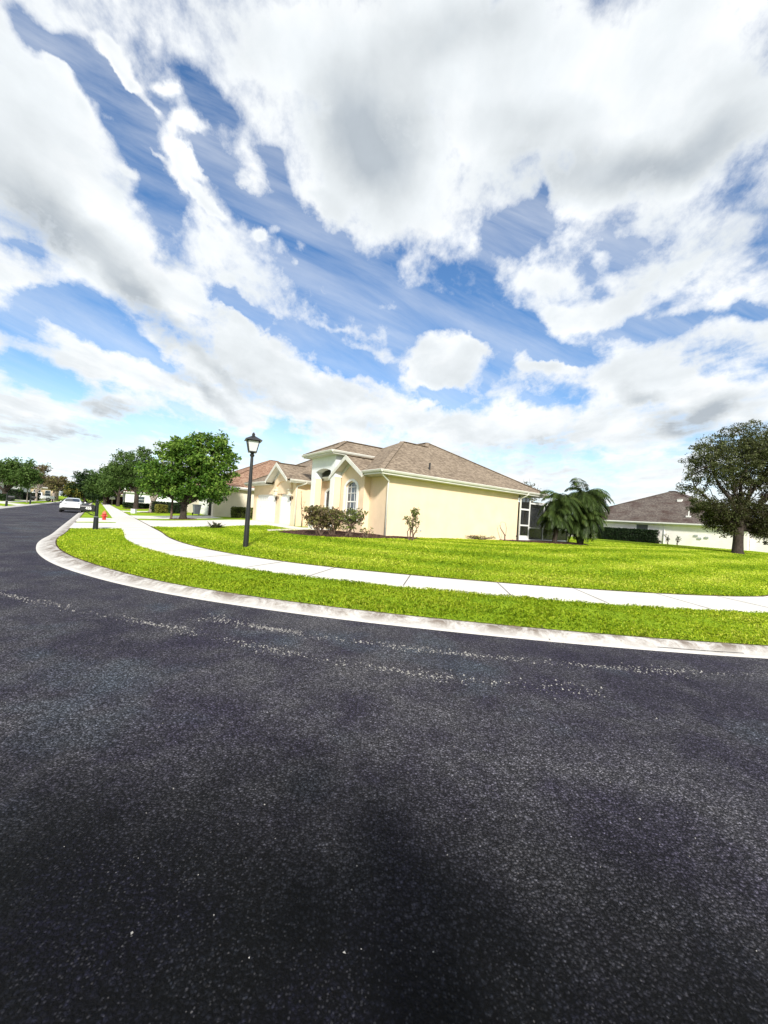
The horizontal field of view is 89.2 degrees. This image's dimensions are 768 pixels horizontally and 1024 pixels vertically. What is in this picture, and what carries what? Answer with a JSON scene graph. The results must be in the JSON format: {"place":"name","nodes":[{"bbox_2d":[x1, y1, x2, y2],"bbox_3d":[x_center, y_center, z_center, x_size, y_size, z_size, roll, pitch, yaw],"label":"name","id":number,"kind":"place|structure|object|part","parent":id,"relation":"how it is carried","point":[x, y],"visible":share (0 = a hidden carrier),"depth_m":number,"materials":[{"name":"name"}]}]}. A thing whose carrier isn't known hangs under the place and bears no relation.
{"place":"outdoors","nodes":[
{"label":"outdoors","id":0,"kind":"place"},
{"bbox_2d":[0,500,45,502],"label":"sidewalk","id":1,"kind":"structure","parent":0,"point":[19,501],"depth_m":62.58,"materials":[{"name":"concrete"}]},
{"bbox_2d":[70,523,120,527],"bbox_3d":[-15.410,0.760,20.823,2.010,0.185,4.900,4,-1,-36],"label":"driveway apron","id":2,"kind":"object","parent":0,"point":[90,525],"visible":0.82,"depth_m":20.37,"materials":[{"name":"concrete"}]},
{"bbox_2d":[76,518,115,521],"bbox_3d":[-19.322,0.570,26.135,2.010,0.185,5.100,4,-1,-36],"label":"driveway apron","id":3,"kind":"object","parent":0,"point":[91,520],"visible":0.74,"depth_m":25.48,"materials":[{"name":"concrete"}]},
{"bbox_2d":[131,515,218,518],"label":"driveway","id":4,"kind":"structure","parent":0,"point":[157,517],"depth_m":34.77,"materials":[{"name":"concrete"}]},
{"bbox_2d":[140,520,283,526],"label":"driveway","id":5,"kind":"structure","parent":0,"point":[186,523],"depth_m":26.90,"materials":[{"name":"concrete"}]},
{"bbox_2d":[272,525,312,529],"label":"walkway","id":6,"kind":"structure","parent":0,"point":[292,527],"depth_m":24.16,"materials":[{"name":"concrete"}]},
{"bbox_2d":[0,502,767,1023],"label":"road","id":7,"kind":"structure","parent":0,"point":[502,876],"depth_m":2.06,"materials":[{"name":"black asphalt"}]},
{"bbox_2d":[0,501,59,508],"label":"kerb","id":8,"kind":"structure","parent":7,"relation":"on","point":[2,507],"depth_m":48.69,"materials":[{"name":"concrete"}]},
{"bbox_2d":[59,498,85,511],"bbox_3d":[-31.837,-0.722,39.817,2.100,1.442,4.715,4,-1,-36],"label":"parked car","id":9,"kind":"object","parent":7,"relation":"on","point":[73,504],"visible":0.8,"depth_m":38.09,"materials":[{"name":"paint"}]},
{"bbox_3d":[-30.940,-1.183,38.650,1.144,0.306,0.840,4,-1,-36],"label":"rear window","id":10,"kind":"part","parent":9,"relation":"part of","materials":[{"name":"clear glass"}]},
{"bbox_2d":[36,503,767,658],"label":"kerb","id":11,"kind":"structure","parent":7,"relation":"on","point":[47,549],"depth_m":5.93,"materials":[{"name":"concrete"}]},
{"bbox_2d":[662,647,737,652],"bbox_3d":[4.446,1.938,5.459,1.197,0.003,0.025,4,-1,1],"label":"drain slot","id":12,"kind":"object","parent":11,"relation":"on","point":[701,650],"visible":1,"depth_m":5.46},
{"bbox_2d":[0,496,767,596],"bbox_3d":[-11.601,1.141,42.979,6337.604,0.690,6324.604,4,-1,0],"label":"lawn","id":13,"kind":"structure","parent":0,"point":[61,498],"depth_m":14.79,"materials":[{"name":"green plant"}]},
{"bbox_2d":[0,493,15,500],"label":"dark hedge","id":14,"kind":"object","parent":13,"relation":"on","point":[2,497],"visible":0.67,"depth_m":58.98,"materials":[{"name":"green plant"}]},
{"bbox_2d":[5,493,14,505],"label":"mailbox","id":15,"kind":"object","parent":13,"relation":"on","point":[7,499],"visible":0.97,"depth_m":42.46,"materials":[{"name":"black paint"}]},
{"bbox_2d":[8,489,23,499],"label":"dark hedge","id":16,"kind":"object","parent":13,"relation":"on","point":[18,493],"visible":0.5,"depth_m":74.36,"materials":[{"name":"green plant"}]},
{"bbox_2d":[0,481,32,493],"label":"white house","id":17,"kind":"structure","parent":13,"relation":"on","point":[2,486],"depth_m":78.87,"materials":[{"name":"paint"}]},
{"bbox_2d":[1,491,40,500],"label":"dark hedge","id":18,"kind":"object","parent":13,"relation":"on","point":[29,493],"visible":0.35,"depth_m":77.36,"materials":[{"name":"green plant"}]},
{"bbox_2d":[0,456,44,500],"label":"street oak","id":19,"kind":"object","parent":13,"relation":"on","point":[21,476],"visible":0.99,"depth_m":59.42,"materials":[{"name":"green plant"}]},
{"bbox_2d":[26,477,41,502],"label":"sapling","id":20,"kind":"object","parent":13,"relation":"on","point":[27,490],"visible":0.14,"depth_m":61.50,"materials":[{"name":"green plant"}]},
{"bbox_2d":[32,492,55,500],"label":"pickup truck","id":21,"kind":"object","parent":13,"relation":"on","point":[48,498],"visible":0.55,"depth_m":84.19,"materials":[{"name":"paint"}]},
{"bbox_2d":[30,482,58,500],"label":"beige house","id":22,"kind":"structure","parent":13,"relation":"on","point":[46,491],"depth_m":103.75,"materials":[{"name":"yellow paint"}]},
{"bbox_2d":[45,490,50,495],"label":"window","id":23,"kind":"structure","parent":22,"relation":"in","point":[47,492],"depth_m":103.88,"materials":[{"name":"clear glass"}]},
{"bbox_2d":[33,463,59,500],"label":"leafy tree","id":24,"kind":"object","parent":13,"relation":"on","point":[42,468],"visible":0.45,"depth_m":77.83,"materials":[{"name":"brown plant"}]},
{"bbox_2d":[43,475,69,500],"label":"bare tree","id":25,"kind":"object","parent":13,"relation":"on","point":[62,481],"visible":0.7,"depth_m":94.55,"materials":[{"name":"brown plant"}]},
{"bbox_2d":[60,481,84,497],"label":"yellow tree","id":26,"kind":"object","parent":13,"relation":"on","point":[67,491],"visible":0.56,"depth_m":114.01,"materials":[{"name":"green plant"}]},
{"bbox_2d":[66,469,102,502],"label":"evergreen tree","id":27,"kind":"object","parent":13,"relation":"on","point":[80,477],"visible":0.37,"depth_m":114.25,"materials":[{"name":"green plant"}]},
{"bbox_2d":[59,486,123,502],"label":"thicket","id":28,"kind":"object","parent":13,"relation":"on","point":[81,497],"visible":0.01,"depth_m":124.25,"materials":[{"name":"green plant"}]},
{"bbox_2d":[86,481,109,499],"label":"evergreen tree","id":29,"kind":"object","parent":13,"relation":"on","point":[96,496],"visible":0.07,"depth_m":108.14,"materials":[{"name":"green plant"}]},
{"bbox_2d":[81,467,123,504],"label":"evergreen tree","id":30,"kind":"object","parent":13,"relation":"on","point":[89,486],"visible":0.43,"depth_m":89.79,"materials":[{"name":"green plant"}]},
{"bbox_2d":[106,496,122,504],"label":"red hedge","id":31,"kind":"object","parent":13,"relation":"on","point":[108,500],"visible":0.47,"depth_m":97.16,"materials":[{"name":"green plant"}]},
{"bbox_2d":[95,463,138,505],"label":"street oak","id":32,"kind":"object","parent":13,"relation":"on","point":[100,482],"visible":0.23,"depth_m":77.24,"materials":[{"name":"green plant"}]},
{"bbox_2d":[122,502,149,508],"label":"dark hedge","id":33,"kind":"object","parent":13,"relation":"on","point":[130,505],"visible":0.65,"depth_m":63.89,"materials":[{"name":"green plant"}]},
{"bbox_2d":[121,489,175,503],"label":"white house","id":34,"kind":"structure","parent":13,"relation":"on","point":[143,498],"depth_m":92.13,"materials":[{"name":"paint"}]},
{"bbox_2d":[139,496,144,502],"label":"window","id":35,"kind":"structure","parent":34,"relation":"in","point":[141,499],"depth_m":91.92,"materials":[{"name":"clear glass"}]},
{"bbox_2d":[154,504,167,512],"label":"bush","id":36,"kind":"object","parent":13,"relation":"on","point":[160,508],"visible":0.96,"depth_m":44.20,"materials":[{"name":"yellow plant"}]},
{"bbox_2d":[140,458,185,511],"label":"bare branch tree","id":37,"kind":"object","parent":13,"relation":"on","point":[153,499],"visible":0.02,"depth_m":46.55,"materials":[{"name":"brown plant"}]},
{"bbox_2d":[150,501,178,511],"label":"dark hedge","id":38,"kind":"object","parent":13,"relation":"on","point":[157,502],"visible":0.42,"depth_m":46.18,"materials":[{"name":"green plant"}]},
{"bbox_2d":[169,476,181,517],"bbox_3d":[-17.884,-1.306,32.978,2.094,4.240,1.921,4,-1,0],"label":"thin tree","id":39,"kind":"object","parent":13,"relation":"on","point":[171,514],"visible":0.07,"depth_m":32.63,"materials":[{"name":"brown plant"}]},
{"bbox_2d":[167,503,187,513],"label":"topiary","id":40,"kind":"object","parent":13,"relation":"on","point":[176,508],"visible":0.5,"depth_m":43.67,"materials":[{"name":"green plant"}]},
{"bbox_2d":[170,518,195,519],"bbox_3d":[-16.521,0.570,32.076,2.287,0.214,1.767,4,-1,0],"label":"mulch bed","id":41,"kind":"object","parent":13,"relation":"on","point":[183,519],"visible":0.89,"depth_m":31.71,"materials":[{"name":"brown soil"}]},
{"bbox_2d":[131,429,241,518],"bbox_3d":[-16.099,-3.080,31.889,8.214,7.946,5.934,4,-1,-23],"label":"broadleaf tree","id":42,"kind":"object","parent":41,"relation":"on","point":[203,469],"visible":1,"depth_m":31.35,"materials":[{"name":"green plant"}]},
{"bbox_2d":[192,504,200,514],"bbox_3d":[-18.829,-0.216,39.105,0.700,1.080,0.837,4,-1,-40],"label":"wheeled bin","id":43,"kind":"object","parent":13,"relation":"on","point":[196,508],"visible":1,"depth_m":38.87,"materials":[{"name":"grey plastic"}]},
{"bbox_2d":[207,521,227,527],"bbox_3d":[-9.820,0.714,22.660,1.258,0.428,0.929,3,-1,25],"label":"agave plant","id":44,"kind":"object","parent":13,"relation":"on","point":[216,525],"visible":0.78,"depth_m":22.49,"materials":[{"name":"green plant"}]},
{"bbox_2d":[187,460,280,516],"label":"neighbor house","id":45,"kind":"structure","parent":13,"relation":"on","point":[236,499],"depth_m":39.82,"materials":[{"name":"beige paint"}]},
{"bbox_2d":[199,501,208,514],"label":"garage door","id":46,"kind":"structure","parent":45,"relation":"in","point":[204,509],"depth_m":42.04,"materials":[{"name":"paint"}]},
{"bbox_2d":[208,499,211,514],"bbox_3d":[-17.468,-0.803,39.442,0.070,2.280,2.200,4,-1,-36],"label":"doorway","id":47,"kind":"structure","parent":45,"relation":"in","point":[209,509],"depth_m":39.82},
{"bbox_2d":[230,506,245,517],"bbox_3d":[-13.793,0.077,37.227,1.719,1.235,1.176,4,-1,-36],"label":"clipped shrub","id":48,"kind":"object","parent":13,"relation":"on","point":[238,512],"visible":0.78,"depth_m":36.82,"materials":[{"name":"green plant"}]},
{"bbox_2d":[243,432,261,546],"bbox_3d":[-4.752,-0.737,13.757,0.570,4.160,0.570,4,-1,-25],"label":"street lamp","id":49,"kind":"object","parent":13,"relation":"on","point":[253,441],"visible":0.94,"depth_m":13.68,"materials":[{"name":"black metal"}]},
{"bbox_2d":[267,528,297,530],"bbox_3d":[-5.544,0.974,21.351,1.791,0.180,0.156,4,-1,-42],"label":"bed edging","id":50,"kind":"object","parent":13,"relation":"on","point":[281,529],"visible":0.48,"depth_m":21.14,"materials":[{"name":"concrete"}]},
{"bbox_2d":[278,530,419,538],"bbox_3d":[-1.917,1.173,20.093,7.203,0.268,4.606,3,-1,22],"label":"mulch bed","id":51,"kind":"object","parent":13,"relation":"on","point":[338,533],"visible":0.56,"depth_m":19.28,"materials":[{"name":"brown soil"}]},
{"bbox_2d":[302,505,338,534],"bbox_3d":[-3.074,0.402,18.457,1.839,1.528,1.609,4,-1,0],"label":"bed shrub","id":52,"kind":"object","parent":51,"relation":"on","point":[316,516],"visible":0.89,"depth_m":18.33,"materials":[{"name":"green plant"}]},
{"bbox_2d":[323,509,348,534],"bbox_3d":[-2.464,0.508,18.753,1.493,1.338,1.016,4,-1,0],"label":"bed shrub","id":53,"kind":"object","parent":51,"relation":"on","point":[337,523],"visible":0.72,"depth_m":18.59,"materials":[{"name":"green plant"}]},
{"bbox_2d":[331,507,367,535],"bbox_3d":[-1.637,0.476,18.428,1.778,1.469,1.745,4,-1,0],"label":"bed shrub","id":54,"kind":"object","parent":51,"relation":"on","point":[359,518],"visible":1,"depth_m":18.31,"materials":[{"name":"green plant"}]},
{"bbox_2d":[360,527,373,537],"bbox_3d":[-0.857,0.956,17.977,0.774,0.593,0.411,3,-1,30],"label":"bed shrub","id":55,"kind":"object","parent":51,"relation":"on","point":[365,533],"visible":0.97,"depth_m":17.96,"materials":[{"name":"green plant"}]},
{"bbox_2d":[244,441,567,541],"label":"stucco house","id":56,"kind":"structure","parent":13,"relation":"on","point":[447,493],"depth_m":23.82,"materials":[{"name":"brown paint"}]},
{"bbox_2d":[257,494,275,522],"bbox_3d":[-9.270,-0.302,30.775,0.075,2.180,4.300,4,-1,-36],"label":"garage door","id":57,"kind":"structure","parent":56,"relation":"in","point":[266,502],"depth_m":30.76,"materials":[{"name":"paint"}]},
{"bbox_2d":[280,494,291,524],"bbox_3d":[-6.884,-0.186,27.535,0.075,2.180,1.950,4,-1,-36],"label":"garage door","id":58,"kind":"structure","parent":56,"relation":"in","point":[286,503],"depth_m":27.59,"materials":[{"name":"paint"}]},
{"bbox_2d":[325,489,329,506],"bbox_3d":[-3.387,-0.385,24.768,0.050,2.169,1.460,4,-1,-36],"label":"window","id":59,"kind":"structure","parent":56,"relation":"in","point":[327,493],"depth_m":25.21,"materials":[{"name":"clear glass"}]},
{"bbox_2d":[346,482,356,515],"bbox_3d":[-1.798,-0.764,22.233,0.050,1.968,1.200,4,-1,-36],"label":"window","id":60,"kind":"structure","parent":56,"relation":"in","point":[351,490],"depth_m":22.35,"materials":[{"name":"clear glass"}]},
{"bbox_2d":[403,507,419,540],"bbox_3d":[1.278,0.559,18.070,0.899,1.611,0.648,3,-1,32],"label":"bush","id":61,"kind":"object","parent":13,"relation":"on","point":[415,517],"visible":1,"depth_m":18.04,"materials":[{"name":"green plant"}]},
{"bbox_2d":[467,535,495,539],"bbox_3d":[5.691,1.556,23.743,2.202,0.460,1.291,4,-1,0],"label":"dry groundcover","id":62,"kind":"object","parent":13,"relation":"on","point":[478,537],"visible":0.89,"depth_m":23.65,"materials":[{"name":"yellow plant"}]},
{"bbox_2d":[519,479,540,501],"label":"roof top tree","id":63,"kind":"object","parent":13,"relation":"on","point":[531,486],"visible":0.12,"depth_m":55.89,"materials":[{"name":"green plant"}]},
{"bbox_2d":[499,539,587,544],"bbox_3d":[11.140,2.049,26.507,9.317,0.122,3.226,4,-1,-34],"label":"mulch bed","id":64,"kind":"object","parent":13,"relation":"on","point":[560,542],"visible":0.78,"depth_m":25.89,"materials":[{"name":"brown soil"}]},
{"bbox_2d":[536,489,588,542],"bbox_3d":[11.944,0.361,26.312,3.429,3.790,3.098,4,-1,0],"label":"pygmy palm","id":65,"kind":"object","parent":64,"relation":"on","point":[556,516],"visible":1,"depth_m":25.70,"materials":[{"name":"green plant"}]},
{"bbox_2d":[561,477,614,543],"bbox_3d":[14.064,0.065,27.012,3.415,4.694,3.818,3,-1,38],"label":"pygmy palm","id":66,"kind":"object","parent":64,"relation":"on","point":[595,504],"visible":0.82,"depth_m":26.12,"materials":[{"name":"green plant"}]},
{"bbox_2d":[594,527,659,542],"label":"box hedge","id":67,"kind":"object","parent":13,"relation":"on","point":[632,534],"visible":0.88,"depth_m":49.25,"materials":[{"name":"green plant"}]},
{"bbox_2d":[586,491,767,551],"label":"house","id":68,"kind":"structure","parent":13,"relation":"on","point":[667,514],"depth_m":48.94,"materials":[{"name":"paint"}]},
{"bbox_2d":[636,524,648,528],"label":"window","id":69,"kind":"structure","parent":68,"relation":"in","point":[641,526],"depth_m":50.09,"materials":[{"name":"grey glass"}]},
{"bbox_2d":[675,419,767,553],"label":"lawn tree","id":70,"kind":"object","parent":13,"relation":"on","point":[740,518],"visible":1,"depth_m":31.65,"materials":[{"name":"green plant"}]},
{"bbox_2d":[0,592,767,718],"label":"loose gravel","id":71,"kind":"structure","parent":0,"point":[270,628],"depth_m":4.71,"materials":[{"name":"grey gravel"}]},
{"bbox_2d":[0,0,767,517],"label":"sky","id":72,"kind":"structure","parent":0,"point":[522,240],"materials":[{"name":"blue"}]},
{"bbox_2d":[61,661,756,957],"bbox_3d":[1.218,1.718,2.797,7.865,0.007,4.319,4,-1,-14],"label":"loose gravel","id":73,"kind":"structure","parent":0,"point":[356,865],"depth_m":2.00,"materials":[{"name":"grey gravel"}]},
{"bbox_2d":[55,514,767,645],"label":"soil edge","id":74,"kind":"object","parent":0,"point":[385,612],"visible":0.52,"depth_m":6.07,"materials":[{"name":"brown soil"}]},
{"bbox_2d":[56,503,767,645],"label":"verge","id":75,"kind":"structure","parent":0,"point":[102,509],"depth_m":7.08,"materials":[{"name":"green plant"}]},
{"bbox_2d":[80,500,98,528],"bbox_3d":[-13.696,0.150,18.107,0.735,1.500,0.284,4,-1,-30],"label":"mailbox","id":76,"kind":"object","parent":75,"relation":"on","point":[92,508],"visible":0.98,"depth_m":18.14,"materials":[{"name":"black paint"}]},
{"bbox_2d":[101,511,107,519],"bbox_3d":[-18.820,0.251,26.174,0.332,0.690,0.328,4,-1,13],"label":"fire hydrant","id":77,"kind":"object","parent":75,"relation":"on","point":[104,515],"visible":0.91,"depth_m":26.10,"materials":[{"name":"red metal"}]},
{"bbox_2d":[101,503,767,612],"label":"sidewalk","id":78,"kind":"structure","parent":0,"point":[136,531],"depth_m":9.10,"materials":[{"name":"concrete"}]},
{"bbox_2d":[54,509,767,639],"bbox_3d":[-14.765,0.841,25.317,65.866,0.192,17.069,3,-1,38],"label":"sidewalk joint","id":79,"kind":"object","parent":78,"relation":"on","point":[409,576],"visible":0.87,"depth_m":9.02,"materials":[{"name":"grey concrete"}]},
{"bbox_2d":[109,504,767,596],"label":"soil edge","id":80,"kind":"object","parent":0,"point":[432,576],"visible":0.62,"depth_m":9.66,"materials":[{"name":"brown soil"}]},
{"bbox_2d":[110,504,767,596],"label":"lawn edge","id":81,"kind":"object","parent":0,"point":[135,514],"visible":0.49,"depth_m":10.39,"materials":[{"name":"green plant"}]},
{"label":"mulch bed","id":82,"kind":"structure","parent":0,"visible":0},
{"bbox_2d":[99,445,170,508],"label":"street oak","id":83,"kind":"object","parent":82,"relation":"on","point":[118,468],"visible":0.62,"depth_m":60.90,"materials":[{"name":"green plant"}]}
]}

